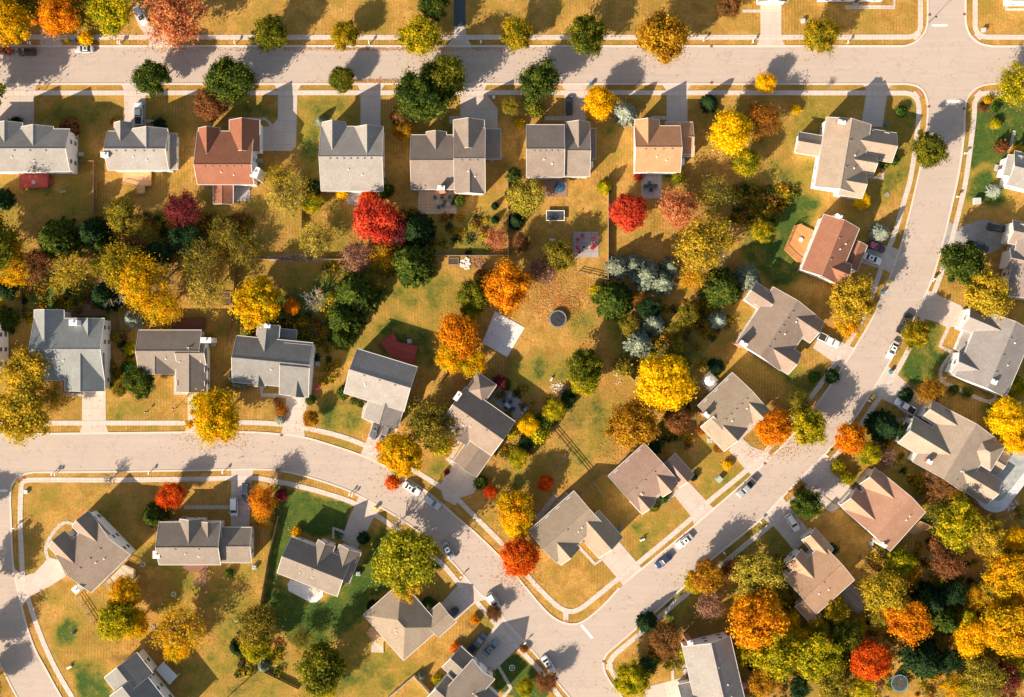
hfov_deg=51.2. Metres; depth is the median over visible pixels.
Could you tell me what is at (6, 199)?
conifer
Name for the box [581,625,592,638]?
stop line
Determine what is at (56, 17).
tree
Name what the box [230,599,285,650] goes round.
thinning tree
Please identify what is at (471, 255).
fence
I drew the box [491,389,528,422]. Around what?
patio
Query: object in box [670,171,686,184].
shrub
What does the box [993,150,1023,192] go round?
house
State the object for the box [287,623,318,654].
thinning tree
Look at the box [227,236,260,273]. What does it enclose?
thinning tree
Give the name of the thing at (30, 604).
sidewalk
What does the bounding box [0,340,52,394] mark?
tree
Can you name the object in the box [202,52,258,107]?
tree
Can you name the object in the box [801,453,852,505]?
driveway
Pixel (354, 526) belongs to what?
driveway
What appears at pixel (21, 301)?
fence
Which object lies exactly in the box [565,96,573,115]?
sedan
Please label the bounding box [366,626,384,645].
deck
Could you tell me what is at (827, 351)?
driveway
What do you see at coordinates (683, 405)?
tree
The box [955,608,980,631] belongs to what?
tree
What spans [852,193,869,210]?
tree
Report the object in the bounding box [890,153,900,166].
shrub
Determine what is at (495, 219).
conifer
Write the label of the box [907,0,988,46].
road
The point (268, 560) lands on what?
fence
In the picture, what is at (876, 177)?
path
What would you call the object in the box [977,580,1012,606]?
tree
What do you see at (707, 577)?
tree
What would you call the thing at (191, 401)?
shrub
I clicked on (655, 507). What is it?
shrub
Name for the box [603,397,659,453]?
tree
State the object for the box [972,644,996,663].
tree
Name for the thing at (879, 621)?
tree
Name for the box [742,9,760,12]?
path
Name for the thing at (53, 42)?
driveway
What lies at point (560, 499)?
path
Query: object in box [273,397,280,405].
shrub
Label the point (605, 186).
shrub
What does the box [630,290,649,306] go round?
thinning tree
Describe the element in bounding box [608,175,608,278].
fence
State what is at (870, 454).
tree
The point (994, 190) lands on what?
spruce
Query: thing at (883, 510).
house
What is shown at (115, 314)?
path
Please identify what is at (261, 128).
garage door
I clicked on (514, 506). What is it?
tree
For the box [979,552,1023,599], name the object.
tree
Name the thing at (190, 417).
driveway
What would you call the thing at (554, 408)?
tree
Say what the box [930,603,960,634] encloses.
conifer
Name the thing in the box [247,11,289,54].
tree
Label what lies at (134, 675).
house
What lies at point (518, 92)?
sidewalk
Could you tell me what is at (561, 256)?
tree
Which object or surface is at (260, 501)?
thinning tree
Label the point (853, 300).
tree
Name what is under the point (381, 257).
thinning tree
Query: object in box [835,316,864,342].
thinning tree
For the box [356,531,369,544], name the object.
conifer
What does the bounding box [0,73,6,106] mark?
tree
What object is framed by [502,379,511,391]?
shrub
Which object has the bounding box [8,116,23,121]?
shrub
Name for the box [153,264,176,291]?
bare tree
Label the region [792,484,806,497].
shrub
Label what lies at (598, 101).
tree
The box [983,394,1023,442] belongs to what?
tree
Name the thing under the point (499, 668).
path
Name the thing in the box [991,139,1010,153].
shrub
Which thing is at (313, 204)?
tree
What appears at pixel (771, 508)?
kerb
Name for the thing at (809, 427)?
tree
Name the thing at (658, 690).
driveway
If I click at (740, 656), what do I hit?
tree
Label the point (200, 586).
pergola
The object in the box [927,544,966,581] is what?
thinning tree
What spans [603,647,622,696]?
kerb
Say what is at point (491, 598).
suv
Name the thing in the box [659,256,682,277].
spruce
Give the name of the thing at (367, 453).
driveway
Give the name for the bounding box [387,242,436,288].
tree
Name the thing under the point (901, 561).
tree
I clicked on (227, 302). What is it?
raised bed
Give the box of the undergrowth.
[0,182,1023,696]
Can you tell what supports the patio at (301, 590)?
on the ground
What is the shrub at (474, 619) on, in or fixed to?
on the ground
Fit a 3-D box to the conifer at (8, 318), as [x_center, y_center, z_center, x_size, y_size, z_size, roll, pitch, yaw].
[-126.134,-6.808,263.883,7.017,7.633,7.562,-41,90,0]
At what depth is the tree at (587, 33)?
259.55 m
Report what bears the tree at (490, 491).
on the ground
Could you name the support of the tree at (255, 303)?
on the ground
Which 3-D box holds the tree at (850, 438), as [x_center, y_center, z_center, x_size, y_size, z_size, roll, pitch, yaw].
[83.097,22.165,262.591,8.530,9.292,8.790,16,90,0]
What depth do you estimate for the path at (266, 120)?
266.93 m
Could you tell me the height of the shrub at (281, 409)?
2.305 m
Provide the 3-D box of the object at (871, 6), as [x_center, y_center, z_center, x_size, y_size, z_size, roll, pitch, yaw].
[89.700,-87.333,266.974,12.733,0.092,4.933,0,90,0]
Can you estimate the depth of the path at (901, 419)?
266.93 m
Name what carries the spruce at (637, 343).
on the ground
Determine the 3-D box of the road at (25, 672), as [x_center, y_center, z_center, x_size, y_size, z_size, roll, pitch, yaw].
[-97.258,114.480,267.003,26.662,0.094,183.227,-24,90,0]
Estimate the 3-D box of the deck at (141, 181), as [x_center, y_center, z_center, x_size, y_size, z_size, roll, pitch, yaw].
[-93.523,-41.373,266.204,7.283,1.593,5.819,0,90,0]
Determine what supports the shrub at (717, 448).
on the ground
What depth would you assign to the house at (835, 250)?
260.38 m
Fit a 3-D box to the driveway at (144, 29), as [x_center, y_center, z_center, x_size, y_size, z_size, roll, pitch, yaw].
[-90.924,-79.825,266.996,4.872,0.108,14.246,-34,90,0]
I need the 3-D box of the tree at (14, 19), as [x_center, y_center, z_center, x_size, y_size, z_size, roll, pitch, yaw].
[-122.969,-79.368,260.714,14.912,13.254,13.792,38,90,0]
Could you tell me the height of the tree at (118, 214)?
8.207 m
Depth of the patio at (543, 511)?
266.88 m
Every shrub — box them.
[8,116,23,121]
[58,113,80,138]
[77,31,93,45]
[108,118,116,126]
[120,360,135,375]
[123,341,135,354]
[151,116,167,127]
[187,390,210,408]
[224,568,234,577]
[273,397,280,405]
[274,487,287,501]
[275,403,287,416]
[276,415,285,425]
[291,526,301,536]
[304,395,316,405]
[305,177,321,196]
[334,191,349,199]
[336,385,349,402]
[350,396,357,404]
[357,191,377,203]
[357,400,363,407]
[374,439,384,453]
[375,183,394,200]
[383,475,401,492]
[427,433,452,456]
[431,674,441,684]
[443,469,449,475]
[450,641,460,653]
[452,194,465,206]
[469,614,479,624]
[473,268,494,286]
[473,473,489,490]
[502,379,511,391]
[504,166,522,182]
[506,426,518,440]
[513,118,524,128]
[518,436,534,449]
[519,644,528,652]
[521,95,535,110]
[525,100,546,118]
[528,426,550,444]
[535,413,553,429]
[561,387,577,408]
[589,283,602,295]
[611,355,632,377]
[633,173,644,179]
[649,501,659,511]
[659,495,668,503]
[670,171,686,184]
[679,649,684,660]
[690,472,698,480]
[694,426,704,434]
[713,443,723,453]
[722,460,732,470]
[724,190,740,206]
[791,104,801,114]
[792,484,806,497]
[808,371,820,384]
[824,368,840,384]
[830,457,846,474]
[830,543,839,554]
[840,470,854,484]
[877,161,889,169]
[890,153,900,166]
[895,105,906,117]
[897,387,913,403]
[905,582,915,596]
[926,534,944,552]
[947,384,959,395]
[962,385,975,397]
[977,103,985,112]
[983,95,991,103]
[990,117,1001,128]
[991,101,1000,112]
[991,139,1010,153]
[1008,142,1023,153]
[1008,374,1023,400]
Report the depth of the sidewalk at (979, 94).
266.92 m
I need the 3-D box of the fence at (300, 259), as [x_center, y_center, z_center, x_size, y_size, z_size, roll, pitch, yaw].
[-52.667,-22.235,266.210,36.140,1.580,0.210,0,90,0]
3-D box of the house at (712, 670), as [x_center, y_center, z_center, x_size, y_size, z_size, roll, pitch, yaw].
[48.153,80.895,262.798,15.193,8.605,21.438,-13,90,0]
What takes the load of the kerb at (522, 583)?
on the ground
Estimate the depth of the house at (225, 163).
260.06 m
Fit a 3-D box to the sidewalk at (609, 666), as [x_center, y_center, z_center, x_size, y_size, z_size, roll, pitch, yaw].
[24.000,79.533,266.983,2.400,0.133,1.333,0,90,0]
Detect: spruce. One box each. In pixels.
[123,307,145,329]
[228,371,252,389]
[314,116,325,127]
[417,670,426,679]
[604,253,628,281]
[612,102,638,127]
[621,327,652,359]
[623,251,642,274]
[627,257,660,293]
[637,313,665,336]
[649,268,677,295]
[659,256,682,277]
[707,310,726,329]
[732,263,760,292]
[868,222,889,243]
[985,183,1000,198]
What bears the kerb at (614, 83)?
on the ground
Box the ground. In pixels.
[0,0,1023,696]
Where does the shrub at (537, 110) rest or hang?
on the ground
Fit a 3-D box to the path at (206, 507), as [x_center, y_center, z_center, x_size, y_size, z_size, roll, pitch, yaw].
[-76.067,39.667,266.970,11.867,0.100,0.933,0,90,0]
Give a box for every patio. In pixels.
[70,300,106,315]
[183,565,208,572]
[234,186,250,200]
[288,580,322,602]
[347,193,360,205]
[418,191,456,213]
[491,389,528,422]
[534,493,557,521]
[544,178,566,196]
[573,232,598,256]
[642,175,661,198]
[740,678,752,695]
[811,488,839,512]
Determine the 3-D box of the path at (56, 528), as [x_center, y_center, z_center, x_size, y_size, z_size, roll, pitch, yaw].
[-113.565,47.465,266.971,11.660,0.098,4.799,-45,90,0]
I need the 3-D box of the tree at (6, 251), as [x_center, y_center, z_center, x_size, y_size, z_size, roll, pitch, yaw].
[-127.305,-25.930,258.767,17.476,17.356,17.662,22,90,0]
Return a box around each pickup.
[133,102,143,124]
[467,632,486,653]
[736,477,756,497]
[816,332,839,347]
[893,398,916,415]
[895,312,912,333]
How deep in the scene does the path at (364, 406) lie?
266.93 m
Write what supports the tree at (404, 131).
on the ground
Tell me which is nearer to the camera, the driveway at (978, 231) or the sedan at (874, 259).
the sedan at (874, 259)
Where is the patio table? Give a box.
[311,588,316,594]
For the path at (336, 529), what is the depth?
266.92 m
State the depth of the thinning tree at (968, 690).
261.67 m
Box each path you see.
[44,520,73,559]
[59,381,81,395]
[110,308,119,331]
[174,374,187,394]
[184,505,229,508]
[228,117,273,127]
[260,387,286,397]
[332,527,343,538]
[361,402,373,423]
[445,441,461,465]
[449,116,460,123]
[454,0,465,26]
[490,665,512,696]
[545,116,564,119]
[548,492,567,511]
[579,545,604,565]
[651,116,666,119]
[658,492,675,504]
[671,665,686,687]
[740,425,757,454]
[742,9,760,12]
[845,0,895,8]
[867,168,883,179]
[874,409,908,421]
[938,326,952,352]
[938,352,997,402]
[1005,6,1023,10]
[1007,130,1015,153]
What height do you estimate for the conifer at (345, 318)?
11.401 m
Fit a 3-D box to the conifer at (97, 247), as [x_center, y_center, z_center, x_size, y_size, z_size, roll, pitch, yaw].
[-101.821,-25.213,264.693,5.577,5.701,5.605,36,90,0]
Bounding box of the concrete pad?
[482,311,523,356]
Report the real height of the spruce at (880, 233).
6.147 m
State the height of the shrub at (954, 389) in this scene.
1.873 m
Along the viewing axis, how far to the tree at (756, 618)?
256.51 m
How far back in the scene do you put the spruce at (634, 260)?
263.46 m
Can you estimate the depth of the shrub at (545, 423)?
264.77 m
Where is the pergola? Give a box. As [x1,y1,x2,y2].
[192,570,212,589]
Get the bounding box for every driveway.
[0,85,36,125]
[12,557,65,605]
[40,27,62,44]
[80,389,107,431]
[122,85,145,125]
[131,5,168,44]
[185,394,197,430]
[231,470,253,525]
[263,85,300,150]
[282,397,306,437]
[341,497,380,548]
[358,85,383,125]
[361,424,397,460]
[441,464,476,504]
[442,575,484,619]
[448,27,470,44]
[460,85,497,128]
[475,614,522,669]
[562,85,586,125]
[603,542,640,585]
[636,676,685,696]
[663,85,690,121]
[672,482,714,523]
[729,439,771,475]
[757,5,784,44]
[762,496,807,548]
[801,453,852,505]
[813,340,854,367]
[861,246,900,272]
[862,85,890,126]
[872,366,924,418]
[914,290,963,326]
[942,219,1004,253]
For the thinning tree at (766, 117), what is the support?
on the ground
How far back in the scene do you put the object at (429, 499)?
265.69 m
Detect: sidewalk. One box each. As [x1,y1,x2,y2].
[0,0,922,39]
[0,90,921,613]
[18,486,74,696]
[19,475,562,696]
[563,611,568,620]
[606,664,612,668]
[607,90,1001,678]
[910,91,919,100]
[911,30,921,39]
[973,0,1023,39]
[974,30,984,39]
[974,90,983,99]
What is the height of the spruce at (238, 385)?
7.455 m
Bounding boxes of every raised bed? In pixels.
[221,292,230,297]
[221,298,230,304]
[448,258,458,264]
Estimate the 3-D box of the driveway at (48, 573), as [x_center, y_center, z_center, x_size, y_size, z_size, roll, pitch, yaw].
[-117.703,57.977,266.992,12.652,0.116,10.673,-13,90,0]
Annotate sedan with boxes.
[0,47,13,54]
[75,44,94,53]
[369,422,380,439]
[402,481,420,495]
[441,541,455,559]
[449,606,459,617]
[482,639,499,656]
[540,655,555,673]
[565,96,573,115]
[654,553,672,568]
[675,533,692,548]
[863,252,881,264]
[885,340,899,358]
[973,241,988,252]
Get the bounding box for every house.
[0,120,77,173]
[0,325,8,371]
[28,309,110,391]
[48,510,135,593]
[101,121,178,171]
[104,649,174,696]
[135,330,216,392]
[153,516,253,564]
[193,117,265,204]
[231,324,315,397]
[277,536,361,596]
[319,120,384,192]
[344,348,417,428]
[363,589,456,660]
[410,117,500,194]
[427,644,498,696]
[444,372,514,476]
[526,120,595,178]
[528,491,622,564]
[608,443,693,514]
[633,118,694,174]
[677,631,744,696]
[697,372,769,451]
[733,282,823,374]
[756,0,787,4]
[782,527,854,623]
[794,117,897,199]
[798,213,867,284]
[817,0,881,5]
[836,467,925,551]
[893,400,1009,504]
[944,307,1023,396]
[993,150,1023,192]
[998,220,1023,300]
[1003,0,1023,5]
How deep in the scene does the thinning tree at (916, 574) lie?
263.20 m
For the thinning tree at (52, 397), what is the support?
on the ground
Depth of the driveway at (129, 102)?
266.95 m
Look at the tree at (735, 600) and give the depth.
262.48 m
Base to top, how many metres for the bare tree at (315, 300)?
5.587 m
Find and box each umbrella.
[554,181,565,192]
[704,375,714,385]
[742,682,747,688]
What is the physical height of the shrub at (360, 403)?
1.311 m
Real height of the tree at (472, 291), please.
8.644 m
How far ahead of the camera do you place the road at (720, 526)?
266.97 m
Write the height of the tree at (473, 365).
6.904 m
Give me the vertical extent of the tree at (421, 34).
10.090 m
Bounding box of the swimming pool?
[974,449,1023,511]
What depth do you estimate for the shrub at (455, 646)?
265.67 m
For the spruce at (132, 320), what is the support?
on the ground
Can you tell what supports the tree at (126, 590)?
on the ground
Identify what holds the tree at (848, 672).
on the ground
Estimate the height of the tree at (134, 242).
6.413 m
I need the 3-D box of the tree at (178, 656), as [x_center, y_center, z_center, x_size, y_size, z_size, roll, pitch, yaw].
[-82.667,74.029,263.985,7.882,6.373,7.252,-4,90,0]
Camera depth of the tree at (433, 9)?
260.80 m
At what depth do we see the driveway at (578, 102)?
266.94 m
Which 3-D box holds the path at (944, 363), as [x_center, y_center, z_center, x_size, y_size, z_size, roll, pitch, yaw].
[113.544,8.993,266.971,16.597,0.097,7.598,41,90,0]
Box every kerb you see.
[0,0,928,46]
[0,431,619,624]
[0,662,17,696]
[2,83,928,584]
[9,472,61,696]
[33,468,569,696]
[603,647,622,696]
[614,83,997,647]
[965,0,1023,46]
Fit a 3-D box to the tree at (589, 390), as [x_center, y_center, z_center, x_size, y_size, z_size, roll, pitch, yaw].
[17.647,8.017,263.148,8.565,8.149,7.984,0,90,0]
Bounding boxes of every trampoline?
[546,210,564,220]
[549,310,566,327]
[890,674,907,691]
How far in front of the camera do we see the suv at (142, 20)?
265.72 m
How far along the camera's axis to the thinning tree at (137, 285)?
257.88 m
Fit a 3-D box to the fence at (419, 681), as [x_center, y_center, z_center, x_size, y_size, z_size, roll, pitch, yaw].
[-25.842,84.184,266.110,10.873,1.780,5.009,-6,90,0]
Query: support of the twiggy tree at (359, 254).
on the ground
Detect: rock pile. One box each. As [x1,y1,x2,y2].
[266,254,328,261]
[460,257,470,269]
[471,256,486,268]
[550,382,564,392]
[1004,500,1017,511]
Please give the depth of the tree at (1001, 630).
256.56 m
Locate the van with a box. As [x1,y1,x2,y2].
[229,497,238,515]
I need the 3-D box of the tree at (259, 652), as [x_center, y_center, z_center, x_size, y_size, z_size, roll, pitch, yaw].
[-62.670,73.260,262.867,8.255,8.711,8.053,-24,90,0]
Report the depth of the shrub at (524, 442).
265.12 m
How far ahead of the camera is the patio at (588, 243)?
266.88 m
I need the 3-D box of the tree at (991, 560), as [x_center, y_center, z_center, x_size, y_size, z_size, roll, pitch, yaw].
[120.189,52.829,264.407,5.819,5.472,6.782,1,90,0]
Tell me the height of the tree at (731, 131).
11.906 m
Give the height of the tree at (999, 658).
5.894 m
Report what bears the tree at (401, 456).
on the ground
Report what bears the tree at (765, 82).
on the ground
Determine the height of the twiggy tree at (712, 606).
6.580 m
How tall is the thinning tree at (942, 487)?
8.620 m
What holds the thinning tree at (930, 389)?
on the ground
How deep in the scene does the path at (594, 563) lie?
266.93 m
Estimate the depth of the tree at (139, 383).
261.67 m
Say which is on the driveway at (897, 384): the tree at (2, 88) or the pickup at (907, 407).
the pickup at (907, 407)
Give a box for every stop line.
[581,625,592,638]
[932,24,946,25]
[947,100,962,102]
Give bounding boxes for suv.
[16,48,35,55]
[133,6,147,25]
[241,482,250,501]
[379,425,390,440]
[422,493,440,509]
[485,592,500,607]
[784,513,799,531]
[866,240,885,252]
[987,223,1005,232]
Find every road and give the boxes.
[0,47,1023,82]
[0,433,622,696]
[0,471,59,696]
[613,83,987,646]
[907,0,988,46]
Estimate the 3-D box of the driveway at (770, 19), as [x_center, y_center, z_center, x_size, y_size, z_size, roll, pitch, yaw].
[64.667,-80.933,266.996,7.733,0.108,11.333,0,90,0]
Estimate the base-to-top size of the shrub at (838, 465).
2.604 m
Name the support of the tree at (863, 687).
on the ground
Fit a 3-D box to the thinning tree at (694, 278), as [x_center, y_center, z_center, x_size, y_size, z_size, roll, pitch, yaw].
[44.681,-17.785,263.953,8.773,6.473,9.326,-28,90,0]
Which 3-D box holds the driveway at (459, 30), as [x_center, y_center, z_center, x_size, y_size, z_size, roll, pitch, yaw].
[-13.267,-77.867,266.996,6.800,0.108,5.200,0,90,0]
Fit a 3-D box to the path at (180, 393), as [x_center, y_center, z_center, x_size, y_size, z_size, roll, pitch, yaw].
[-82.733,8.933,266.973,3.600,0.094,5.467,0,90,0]
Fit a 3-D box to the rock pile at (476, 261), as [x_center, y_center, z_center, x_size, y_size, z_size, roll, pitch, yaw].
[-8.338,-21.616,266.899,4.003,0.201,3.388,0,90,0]
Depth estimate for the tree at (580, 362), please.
259.64 m
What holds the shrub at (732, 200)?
on the ground
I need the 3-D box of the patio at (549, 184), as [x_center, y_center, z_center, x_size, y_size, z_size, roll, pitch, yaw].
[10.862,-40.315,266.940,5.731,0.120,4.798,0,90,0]
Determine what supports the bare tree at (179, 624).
on the ground
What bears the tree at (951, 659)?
on the ground
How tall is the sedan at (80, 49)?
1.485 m
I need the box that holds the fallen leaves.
[0,2,1023,696]
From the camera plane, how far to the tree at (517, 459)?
263.42 m
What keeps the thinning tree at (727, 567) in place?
on the ground
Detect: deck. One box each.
[19,173,53,187]
[104,564,135,591]
[122,172,151,193]
[156,660,179,684]
[171,319,205,329]
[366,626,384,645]
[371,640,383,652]
[379,333,417,364]
[699,371,719,391]
[784,223,813,261]
[841,583,866,613]
[909,521,929,534]
[969,496,985,510]
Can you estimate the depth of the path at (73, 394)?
266.93 m
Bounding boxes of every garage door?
[261,128,262,149]
[343,543,359,551]
[759,2,781,4]
[800,528,811,537]
[837,489,851,502]
[917,402,926,414]
[955,310,965,326]
[1001,225,1008,241]
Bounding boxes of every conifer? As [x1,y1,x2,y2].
[0,188,15,210]
[0,273,19,299]
[0,307,20,334]
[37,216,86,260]
[78,216,112,249]
[91,281,126,312]
[93,239,112,256]
[142,500,170,527]
[229,638,242,655]
[257,658,270,671]
[324,301,366,340]
[328,329,356,351]
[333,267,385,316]
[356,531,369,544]
[366,599,378,609]
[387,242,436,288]
[400,213,436,247]
[422,596,437,610]
[491,202,498,209]
[491,215,499,224]
[507,213,525,230]
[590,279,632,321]
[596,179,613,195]
[635,611,656,632]
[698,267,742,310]
[699,94,717,113]
[707,358,724,376]
[863,407,898,442]
[897,635,942,679]
[907,581,944,616]
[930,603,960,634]
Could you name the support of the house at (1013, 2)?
on the ground
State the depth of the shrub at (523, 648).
265.96 m
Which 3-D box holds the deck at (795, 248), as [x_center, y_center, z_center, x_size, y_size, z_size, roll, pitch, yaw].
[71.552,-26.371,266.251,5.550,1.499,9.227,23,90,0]
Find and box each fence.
[19,288,33,312]
[75,596,94,623]
[77,160,95,218]
[228,259,373,259]
[228,670,298,696]
[229,259,237,344]
[260,515,279,604]
[301,169,302,228]
[389,675,429,696]
[433,255,509,255]
[508,161,508,256]
[551,430,603,495]
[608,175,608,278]
[974,563,988,582]
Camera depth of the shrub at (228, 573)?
265.88 m
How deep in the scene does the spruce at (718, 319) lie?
264.97 m
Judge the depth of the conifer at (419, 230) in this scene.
261.85 m
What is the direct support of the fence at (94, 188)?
on the ground
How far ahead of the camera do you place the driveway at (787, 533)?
266.94 m
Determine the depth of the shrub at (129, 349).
265.39 m
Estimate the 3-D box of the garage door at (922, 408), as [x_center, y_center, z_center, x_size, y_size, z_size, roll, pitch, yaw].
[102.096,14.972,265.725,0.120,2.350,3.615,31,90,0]
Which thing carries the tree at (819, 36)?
on the ground
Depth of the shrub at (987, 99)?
265.94 m
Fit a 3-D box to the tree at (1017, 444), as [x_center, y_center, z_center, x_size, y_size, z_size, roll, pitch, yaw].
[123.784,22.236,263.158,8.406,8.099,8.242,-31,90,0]
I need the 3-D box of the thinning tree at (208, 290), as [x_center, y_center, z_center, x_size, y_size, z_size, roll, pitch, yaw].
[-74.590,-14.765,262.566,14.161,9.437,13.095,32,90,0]
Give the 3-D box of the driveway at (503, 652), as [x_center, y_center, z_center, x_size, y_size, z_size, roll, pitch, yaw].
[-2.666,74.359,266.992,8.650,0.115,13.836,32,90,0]
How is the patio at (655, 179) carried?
on the ground
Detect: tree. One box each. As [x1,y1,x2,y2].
[0,0,34,51]
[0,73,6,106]
[0,209,24,271]
[0,250,35,290]
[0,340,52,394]
[0,382,53,450]
[8,228,26,256]
[15,0,41,18]
[15,247,54,285]
[30,0,81,39]
[37,381,71,415]
[47,247,94,293]
[69,0,96,32]
[86,0,138,40]
[86,254,107,277]
[92,237,148,294]
[94,599,137,644]
[98,270,115,285]
[101,470,116,485]
[102,285,127,307]
[103,196,135,232]
[105,573,142,605]
[110,248,172,313]
[111,380,126,398]
[116,235,146,258]
[122,366,157,402]
[123,606,150,643]
[126,58,172,98]
[126,218,157,246]
[135,0,211,55]
[136,285,184,331]
[143,239,176,266]
[148,594,212,655]
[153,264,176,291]
[154,481,186,510]
[161,188,203,228]
[162,637,190,663]
[166,222,201,259]
[166,609,195,645]
[175,237,225,279]
[180,264,231,317]
[184,386,242,449]
[193,87,229,123]
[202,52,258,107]
[206,214,245,254]
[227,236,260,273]
[228,275,285,333]
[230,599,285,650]
[239,636,274,663]
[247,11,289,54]
[247,481,278,521]
[250,513,271,528]
[260,163,312,220]
[262,160,298,191]
[272,464,284,475]
[282,296,300,315]
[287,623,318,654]
[293,214,341,262]
[293,635,349,696]
[300,192,323,214]
[301,287,324,311]
[301,409,319,427]
[305,680,339,696]
[327,64,354,94]
[328,19,362,51]
[339,237,374,274]
[352,193,402,246]
[362,261,386,290]
[366,242,397,273]
[369,524,442,595]
[374,429,425,484]
[379,204,408,244]
[386,104,409,124]
[389,514,407,530]
[391,121,415,142]
[391,575,425,604]
[392,13,443,61]
[392,64,461,122]
[400,397,460,455]
[414,0,450,22]
[419,50,470,97]
[432,305,482,361]
[435,341,466,373]
[455,274,489,313]
[459,303,484,320]
[459,348,487,378]
[480,257,536,320]
[483,484,497,498]
[484,603,504,623]
[485,224,508,251]
[491,374,505,389]
[494,487,536,532]
[496,536,542,577]
[499,14,534,53]
[500,515,531,539]
[501,96,518,116]
[505,177,548,219]
[507,448,527,472]
[511,231,531,254]
[514,677,534,696]
[515,54,560,107]
[516,412,539,436]
[525,252,558,289]
[533,665,558,695]
[537,474,553,490]
[540,238,580,271]
[542,397,565,422]
[563,346,611,392]
[564,11,613,60]
[566,367,601,396]
[580,85,616,121]
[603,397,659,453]
[607,191,648,234]
[611,659,652,696]
[618,313,640,339]
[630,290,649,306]
[632,6,691,65]
[632,351,702,413]
[635,295,662,319]
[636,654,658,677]
[646,435,663,454]
[648,621,683,661]
[653,182,701,233]
[659,336,690,363]
[663,407,693,436]
[668,321,686,340]
[672,209,737,275]
[677,299,699,327]
[678,262,707,295]
[678,394,691,408]
[682,575,700,594]
[687,557,728,594]
[693,171,739,219]
[694,590,726,621]
[707,108,754,157]
[716,0,741,20]
[718,557,741,584]
[724,581,790,652]
[729,552,789,594]
[730,147,763,178]
[731,593,742,611]
[733,639,752,669]
[736,576,778,602]
[741,99,785,141]
[743,630,800,683]
[744,667,781,696]
[749,219,776,243]
[753,71,777,94]
[755,405,793,447]
[772,582,788,601]
[779,609,800,637]
[783,662,796,677]
[786,388,813,414]
[786,405,829,448]
[786,624,812,644]
[787,485,827,523]
[787,675,811,696]
[792,632,850,682]
[800,15,842,54]
[801,613,831,638]
[814,660,854,696]
[822,613,843,633]
[823,594,850,625]
[827,272,878,328]
[828,618,861,659]
[833,422,868,456]
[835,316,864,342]
[838,652,853,678]
[846,638,895,682]
[847,617,867,636]
[848,676,876,696]
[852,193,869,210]
[855,439,883,465]
[856,568,909,616]
[868,608,894,633]
[873,446,897,472]
[878,599,934,649]
[884,547,921,578]
[896,421,908,444]
[900,317,932,350]
[904,564,924,584]
[908,129,952,170]
[914,374,947,407]
[921,469,958,502]
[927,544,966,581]
[928,491,983,555]
[929,499,947,519]
[934,573,955,588]
[937,240,988,286]
[937,578,972,608]
[937,648,967,677]
[938,673,965,696]
[944,539,972,556]
[947,486,965,500]
[949,614,988,658]
[953,674,979,696]
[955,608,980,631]
[958,266,1017,324]
[959,653,1013,696]
[963,655,981,672]
[964,583,990,613]
[967,514,1007,561]
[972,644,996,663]
[976,602,1004,622]
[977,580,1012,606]
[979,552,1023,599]
[979,600,1023,659]
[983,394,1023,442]
[988,59,1023,110]
[989,552,1002,571]
[991,648,1015,665]
[993,656,1023,696]
[998,430,1023,456]
[1004,523,1023,551]
[1005,590,1023,611]
[1007,655,1023,684]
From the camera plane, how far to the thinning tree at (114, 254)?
258.29 m
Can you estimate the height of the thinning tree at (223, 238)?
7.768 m
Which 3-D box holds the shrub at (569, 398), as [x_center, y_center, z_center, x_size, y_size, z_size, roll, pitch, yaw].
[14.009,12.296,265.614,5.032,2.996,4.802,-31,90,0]
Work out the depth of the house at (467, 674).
261.06 m
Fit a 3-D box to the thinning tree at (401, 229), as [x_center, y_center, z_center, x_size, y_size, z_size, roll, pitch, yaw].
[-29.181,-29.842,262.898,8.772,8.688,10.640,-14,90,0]
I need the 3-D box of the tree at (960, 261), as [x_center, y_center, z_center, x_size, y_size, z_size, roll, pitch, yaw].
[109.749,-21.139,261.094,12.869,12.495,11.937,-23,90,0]
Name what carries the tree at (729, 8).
on the ground
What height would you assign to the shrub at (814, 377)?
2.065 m
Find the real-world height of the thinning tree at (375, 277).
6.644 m
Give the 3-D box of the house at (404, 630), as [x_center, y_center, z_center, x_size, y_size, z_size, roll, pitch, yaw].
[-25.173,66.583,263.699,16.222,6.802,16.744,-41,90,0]
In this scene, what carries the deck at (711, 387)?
on the ground
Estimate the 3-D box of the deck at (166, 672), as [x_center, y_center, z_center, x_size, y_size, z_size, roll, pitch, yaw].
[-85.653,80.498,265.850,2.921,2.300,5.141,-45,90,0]
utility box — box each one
[715,475,722,482]
[972,198,980,204]
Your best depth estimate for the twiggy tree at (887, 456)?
263.45 m
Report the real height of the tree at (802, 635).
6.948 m
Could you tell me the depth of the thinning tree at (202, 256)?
261.19 m
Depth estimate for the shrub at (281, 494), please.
265.50 m
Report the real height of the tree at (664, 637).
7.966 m
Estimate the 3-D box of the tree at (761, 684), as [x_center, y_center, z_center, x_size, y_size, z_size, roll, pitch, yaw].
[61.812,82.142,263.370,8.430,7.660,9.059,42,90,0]
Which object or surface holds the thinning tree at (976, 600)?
on the ground

